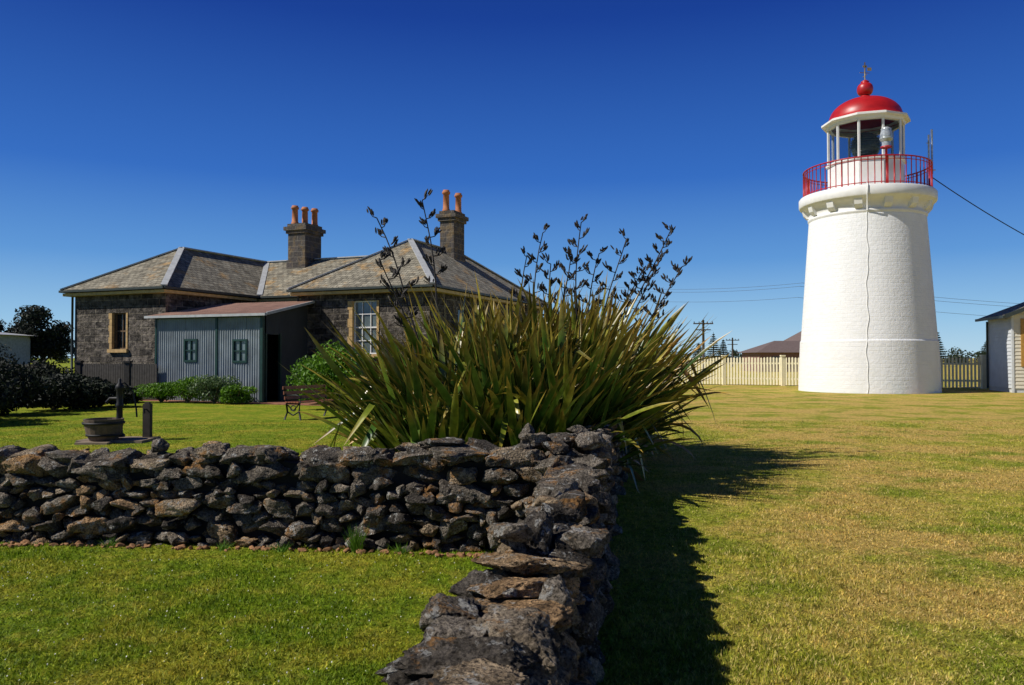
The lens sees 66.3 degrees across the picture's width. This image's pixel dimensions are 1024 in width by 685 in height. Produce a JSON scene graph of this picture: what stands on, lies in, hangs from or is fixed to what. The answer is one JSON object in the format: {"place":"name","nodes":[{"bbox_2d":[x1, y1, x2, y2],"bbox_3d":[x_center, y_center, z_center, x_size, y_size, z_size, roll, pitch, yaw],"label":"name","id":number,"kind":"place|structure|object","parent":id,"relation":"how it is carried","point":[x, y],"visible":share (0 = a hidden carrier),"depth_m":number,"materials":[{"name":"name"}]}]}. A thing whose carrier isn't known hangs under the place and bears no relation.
{"place":"outdoors","nodes":[
{"label":"outdoors","id":0,"kind":"place"},
{"bbox_2d":[0,335,29,364],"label":"walls","id":1,"kind":"structure","parent":0,"point":[19,346],"depth_m":52.61,"materials":[{"name":"white paint"}]},
{"bbox_2d":[0,332,33,335],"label":"roof","id":2,"kind":"structure","parent":1,"relation":"on","point":[2,333],"depth_m":52.61,"materials":[{"name":"grey metal"}]},
{"bbox_2d":[18,362,55,369],"bbox_3d":[-23.168,1.560,34.502,8.548,1.430,0.336,0,-1,21],"label":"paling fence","id":3,"kind":"object","parent":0,"point":[33,364],"visible":0.1,"depth_m":33.30,"materials":[{"name":"grey wood"}]},
{"bbox_2d":[0,358,1023,684],"bbox_3d":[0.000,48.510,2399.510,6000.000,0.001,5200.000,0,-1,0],"label":"ground","id":4,"kind":"structure","parent":0,"point":[790,404],"depth_m":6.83,"materials":[{"name":"green plant"}]},
{"bbox_2d":[0,319,6,332],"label":"garden tree","id":5,"kind":"object","parent":4,"relation":"on","point":[2,326],"visible":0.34,"depth_m":56.74,"materials":[{"name":"green plant"}]},
{"bbox_2d":[0,381,15,408],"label":"dark shrub","id":6,"kind":"object","parent":4,"relation":"on","point":[5,402],"visible":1,"depth_m":18.61,"materials":[{"name":"green plant"}]},
{"bbox_2d":[0,343,15,365],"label":"dark shrub","id":7,"kind":"object","parent":4,"relation":"on","point":[2,346],"visible":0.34,"depth_m":30.31,"materials":[{"name":"green plant"}]},
{"bbox_2d":[0,373,21,406],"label":"dark shrub","id":8,"kind":"object","parent":4,"relation":"on","point":[9,381],"visible":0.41,"depth_m":19.63,"materials":[{"name":"green plant"}]},
{"bbox_2d":[0,356,59,414],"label":"dark shrub","id":9,"kind":"object","parent":4,"relation":"on","point":[28,393],"visible":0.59,"depth_m":21.72,"materials":[{"name":"green plant"}]},
{"bbox_2d":[4,305,74,363],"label":"garden tree","id":10,"kind":"object","parent":4,"relation":"on","point":[53,342],"visible":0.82,"depth_m":54.80,"materials":[{"name":"green plant"}]},
{"bbox_2d":[11,359,78,384],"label":"dark shrub","id":11,"kind":"object","parent":4,"relation":"on","point":[41,370],"visible":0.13,"depth_m":28.88,"materials":[{"name":"green plant"}]},
{"bbox_2d":[27,373,98,410],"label":"dark shrub","id":12,"kind":"object","parent":4,"relation":"on","point":[71,390],"visible":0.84,"depth_m":23.54,"materials":[{"name":"green plant"}]},
{"bbox_2d":[26,372,111,385],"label":"dark shrub","id":13,"kind":"object","parent":4,"relation":"on","point":[97,379],"visible":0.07,"depth_m":27.85,"materials":[{"name":"green plant"}]},
{"bbox_2d":[71,380,133,407],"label":"dark shrub","id":14,"kind":"object","parent":4,"relation":"on","point":[104,390],"visible":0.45,"depth_m":24.94,"materials":[{"name":"green plant"}]},
{"bbox_2d":[74,361,157,398],"bbox_3d":[-15.178,1.444,30.003,3.959,1.485,0.329,0,-1,18],"label":"paling fence","id":15,"kind":"object","parent":4,"relation":"on","point":[129,373],"visible":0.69,"depth_m":29.76,"materials":[{"name":"grey wood"}]},
{"bbox_2d":[74,378,160,444],"bbox_3d":[-7.550,1.282,14.953,1.240,1.220,1.050,0,-1,0],"label":"hand water pump","id":16,"kind":"object","parent":4,"relation":"on","point":[119,404],"visible":0.89,"depth_m":15.02,"materials":[{"name":"metal"}]},
{"bbox_2d":[82,417,124,440],"bbox_3d":[-7.720,1.640,14.821,0.738,0.400,0.738,0,-1,0],"label":"wooden tub","id":17,"kind":"object","parent":16,"relation":"on","point":[104,429],"visible":1,"depth_m":14.58,"materials":[{"name":"brown wood"}]},
{"bbox_2d":[142,402,152,436],"bbox_3d":[-7.150,1.532,15.331,0.140,0.735,0.205,0,-1,0],"label":"garden tap post","id":18,"kind":"object","parent":16,"relation":"on","point":[147,419],"visible":0.92,"depth_m":15.31,"materials":[{"name":"brown wood"}]},
{"bbox_2d":[124,386,143,402],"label":"dark shrub","id":19,"kind":"object","parent":4,"relation":"on","point":[130,395],"visible":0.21,"depth_m":27.87,"materials":[{"name":"green plant"}]},
{"bbox_2d":[132,381,186,401],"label":"garden shrub","id":20,"kind":"object","parent":4,"relation":"on","point":[150,392],"visible":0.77,"depth_m":27.83,"materials":[{"name":"green plant"}]},
{"bbox_2d":[155,375,208,402],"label":"garden shrub","id":21,"kind":"object","parent":4,"relation":"on","point":[181,386],"visible":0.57,"depth_m":27.64,"materials":[{"name":"green plant"}]},
{"bbox_2d":[186,374,242,403],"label":"garden shrub","id":22,"kind":"object","parent":4,"relation":"on","point":[212,385],"visible":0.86,"depth_m":27.21,"materials":[{"name":"green plant"}]},
{"bbox_2d":[3,558,454,684],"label":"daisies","id":23,"kind":"object","parent":4,"relation":"on","point":[220,633],"visible":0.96,"depth_m":4.77,"materials":[{"name":"plant"}]},
{"bbox_2d":[219,384,258,403],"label":"garden shrub","id":24,"kind":"object","parent":4,"relation":"on","point":[234,394],"visible":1,"depth_m":26.86,"materials":[{"name":"green plant"}]},
{"bbox_2d":[0,539,483,557],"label":"rubble","id":25,"kind":"object","parent":4,"relation":"on","point":[12,544],"visible":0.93,"depth_m":6.53,"materials":[{"name":"grey stone"}]},
{"bbox_2d":[0,459,536,549],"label":"stone wall","id":26,"kind":"structure","parent":4,"relation":"on","point":[400,477],"depth_m":6.73,"materials":[{"name":"grey stone"}]},
{"bbox_2d":[0,437,546,552],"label":"stones","id":27,"kind":"object","parent":4,"relation":"on","point":[324,466],"visible":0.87,"depth_m":6.64,"materials":[{"name":"grey stone"}]},
{"bbox_2d":[151,423,610,555],"bbox_3d":[-1.186,0.799,5.061,4.053,0.276,3.975,0,-1,0],"label":"stone pile","id":28,"kind":"object","parent":27,"relation":"on","point":[586,541],"visible":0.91,"depth_m":6.46,"materials":[{"name":"grey stone"}]},
{"bbox_2d":[59,190,547,405],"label":"stone cottage","id":29,"kind":"structure","parent":4,"relation":"on","point":[176,314],"depth_m":31.37,"materials":[{"name":"stone"}]},
{"bbox_2d":[115,313,125,348],"bbox_3d":[-15.657,-0.458,31.567,0.800,1.450,0.070,0,-1,22],"label":"window frame","id":30,"kind":"structure","parent":29,"relation":"in","point":[116,314],"depth_m":31.67,"materials":[{"name":"wood"}]},
{"bbox_2d":[117,314,125,347],"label":"window glass","id":31,"kind":"structure","parent":29,"relation":"in","point":[120,317],"depth_m":31.64,"materials":[{"name":"black glass"}]},
{"bbox_2d":[354,300,376,353],"bbox_3d":[-5.731,-0.596,30.924,1.150,2.100,0.070,0,-1,22],"label":"window frame","id":32,"kind":"structure","parent":29,"relation":"in","point":[355,314],"depth_m":30.98,"materials":[{"name":"white paint"}]},
{"bbox_2d":[356,302,376,352],"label":"window glass","id":33,"kind":"structure","parent":29,"relation":"in","point":[366,307],"depth_m":30.96,"materials":[{"name":"clear glass"}]},
{"bbox_2d":[282,384,339,419],"bbox_3d":[-5.305,1.581,20.845,0.622,0.873,1.620,-1,-1,28],"label":"garden bench","id":34,"kind":"object","parent":4,"relation":"on","point":[288,397],"visible":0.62,"depth_m":20.58,"materials":[{"name":"brown wood"}]},
{"bbox_2d":[285,339,381,408],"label":"garden shrub","id":35,"kind":"object","parent":4,"relation":"on","point":[319,365],"visible":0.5,"depth_m":23.99,"materials":[{"name":"green plant"}]},
{"bbox_2d":[295,189,580,452],"bbox_3d":[-0.823,-0.213,9.610,3.407,3.962,3.143,-1,-1,27],"label":"flax plant","id":36,"kind":"object","parent":4,"relation":"on","point":[380,431],"visible":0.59,"depth_m":8.95,"materials":[{"name":"green plant"}]},
{"bbox_2d":[279,281,605,450],"bbox_3d":[-0.665,0.476,10.677,4.394,2.626,4.266,1,-2,-43],"label":"flax plant","id":37,"kind":"object","parent":4,"relation":"on","point":[410,335],"visible":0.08,"depth_m":9.79,"materials":[{"name":"green plant"}]},
{"bbox_2d":[330,296,676,450],"bbox_3d":[-0.238,0.583,9.504,4.229,2.367,3.927,0,-1,0],"label":"flax plant","id":38,"kind":"object","parent":4,"relation":"on","point":[503,426],"visible":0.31,"depth_m":8.76,"materials":[{"name":"green plant"}]},
{"bbox_2d":[375,422,633,684],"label":"stones","id":39,"kind":"object","parent":4,"relation":"on","point":[484,627],"visible":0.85,"depth_m":2.92,"materials":[{"name":"grey stone"}]},
{"bbox_2d":[322,274,692,444],"bbox_3d":[-0.235,0.395,10.908,4.641,2.796,4.427,1,-1,-34],"label":"flax plant","id":40,"kind":"object","parent":4,"relation":"on","point":[431,333],"visible":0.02,"depth_m":10.17,"materials":[{"name":"green plant"}]},
{"bbox_2d":[30,346,985,362],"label":"distant trees","id":41,"kind":"object","parent":4,"relation":"on","point":[954,352],"visible":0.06,"depth_m":222.79,"materials":[{"name":"green plant"}]},
{"bbox_2d":[381,281,703,457],"bbox_3d":[0.401,0.409,12.540,4.990,2.832,4.788,0,-1,0],"label":"flax plant","id":42,"kind":"object","parent":4,"relation":"on","point":[530,322],"visible":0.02,"depth_m":11.54,"materials":[{"name":"green plant"}]},
{"bbox_2d":[384,295,711,493],"bbox_3d":[0.477,0.571,10.007,3.805,2.409,3.921,-1,-2,44],"label":"flax plant","id":43,"kind":"object","parent":4,"relation":"on","point":[636,424],"visible":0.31,"depth_m":9.21,"materials":[{"name":"green plant"}]},
{"bbox_2d":[408,214,715,481],"bbox_3d":[0.644,-0.099,11.455,4.633,3.806,5.292,0,-1,0],"label":"flax plant","id":44,"kind":"object","parent":4,"relation":"on","point":[616,312],"visible":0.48,"depth_m":11.59,"materials":[{"name":"green plant"}]},
{"bbox_2d":[454,285,732,480],"bbox_3d":[1.090,0.401,11.427,4.658,2.804,4.652,0,-1,0],"label":"flax plant","id":45,"kind":"object","parent":4,"relation":"on","point":[691,379],"visible":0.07,"depth_m":11.24,"materials":[{"name":"green plant"}]},
{"bbox_2d":[495,271,729,461],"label":"flax plant","id":46,"kind":"object","parent":4,"relation":"on","point":[677,411],"visible":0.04,"depth_m":12.19,"materials":[{"name":"green plant"}]},
{"bbox_2d":[691,343,706,361],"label":"norfolk pine","id":47,"kind":"object","parent":4,"relation":"on","point":[697,351],"visible":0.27,"depth_m":169.77,"materials":[{"name":"green plant"}]},
{"bbox_2d":[693,320,712,368],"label":"utility pole","id":48,"kind":"object","parent":4,"relation":"on","point":[703,344],"visible":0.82,"depth_m":94.93,"materials":[{"name":"brown wood"}]},
{"bbox_2d":[705,332,721,360],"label":"norfolk pine","id":49,"kind":"object","parent":4,"relation":"on","point":[713,339],"visible":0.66,"depth_m":174.60,"materials":[{"name":"green plant"}]},
{"bbox_2d":[714,340,731,361],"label":"norfolk pine","id":50,"kind":"object","parent":4,"relation":"on","point":[723,350],"visible":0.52,"depth_m":177.69,"materials":[{"name":"green plant"}]},
{"bbox_2d":[726,338,738,366],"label":"utility pole","id":51,"kind":"object","parent":4,"relation":"on","point":[732,340],"visible":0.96,"depth_m":139.94,"materials":[{"name":"wood"}]},
{"bbox_2d":[667,355,986,388],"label":"picket fence","id":52,"kind":"object","parent":4,"relation":"on","point":[981,380],"visible":0.38,"depth_m":44.88,"materials":[{"name":"beige wood"}]},
{"bbox_2d":[798,62,941,393],"bbox_3d":[17.145,-5.633,37.917,6.290,15.954,6.280,0,-1,0],"label":"lighthouse","id":53,"kind":"object","parent":4,"relation":"on","point":[869,323],"visible":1,"depth_m":35.59,"materials":[{"name":"paint"}]},
{"bbox_2d":[933,178,1023,234],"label":"power line","id":54,"kind":"object","parent":53,"relation":"attached to","point":[977,207],"visible":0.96,"depth_m":38.05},
{"bbox_2d":[938,332,947,361],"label":"norfolk pine","id":55,"kind":"object","parent":4,"relation":"on","point":[942,351],"visible":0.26,"depth_m":151.28,"materials":[{"name":"green plant"}]},
{"bbox_2d":[973,341,985,362],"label":"norfolk pine","id":56,"kind":"object","parent":4,"relation":"on","point":[983,350],"visible":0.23,"depth_m":150.06,"materials":[{"name":"green plant"}]},
{"bbox_2d":[975,302,1023,392],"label":"weatherboard cottage","id":57,"kind":"structure","parent":4,"relation":"on","point":[1004,350],"depth_m":36.83,"materials":[{"name":"wood"}]},
{"bbox_2d":[0,0,1023,357],"label":"sky","id":58,"kind":"structure","parent":0,"point":[132,131],"materials":[{"name":"blue"}]},
{"bbox_2d":[582,295,796,301],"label":"power line","id":59,"kind":"object","parent":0,"point":[723,301],"visible":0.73,"depth_m":76.60,"materials":[{"name":"black metal"}]},
{"bbox_2d":[595,283,797,288],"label":"power line","id":60,"kind":"object","parent":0,"point":[720,288],"visible":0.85,"depth_m":74.57,"materials":[{"name":"black metal"}]},
{"bbox_2d":[742,353,799,371],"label":"walls","id":61,"kind":"structure","parent":0,"point":[763,355],"depth_m":88.49,"materials":[{"name":"beige wood"}]},
{"bbox_2d":[738,341,800,352],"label":"roof","id":62,"kind":"structure","parent":61,"relation":"on","point":[782,347],"depth_m":90.35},
{"bbox_2d":[772,356,779,364],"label":"windows","id":63,"kind":"structure","parent":61,"relation":"attached to","point":[775,359],"depth_m":88.58,"materials":[{"name":"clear glass"}]},
{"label":"walls","id":64,"kind":"object","parent":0,"visible":0},
{"bbox_2d":[784,331,800,340],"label":"roof","id":65,"kind":"structure","parent":64,"relation":"on","point":[796,337],"depth_m":98.18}
]}

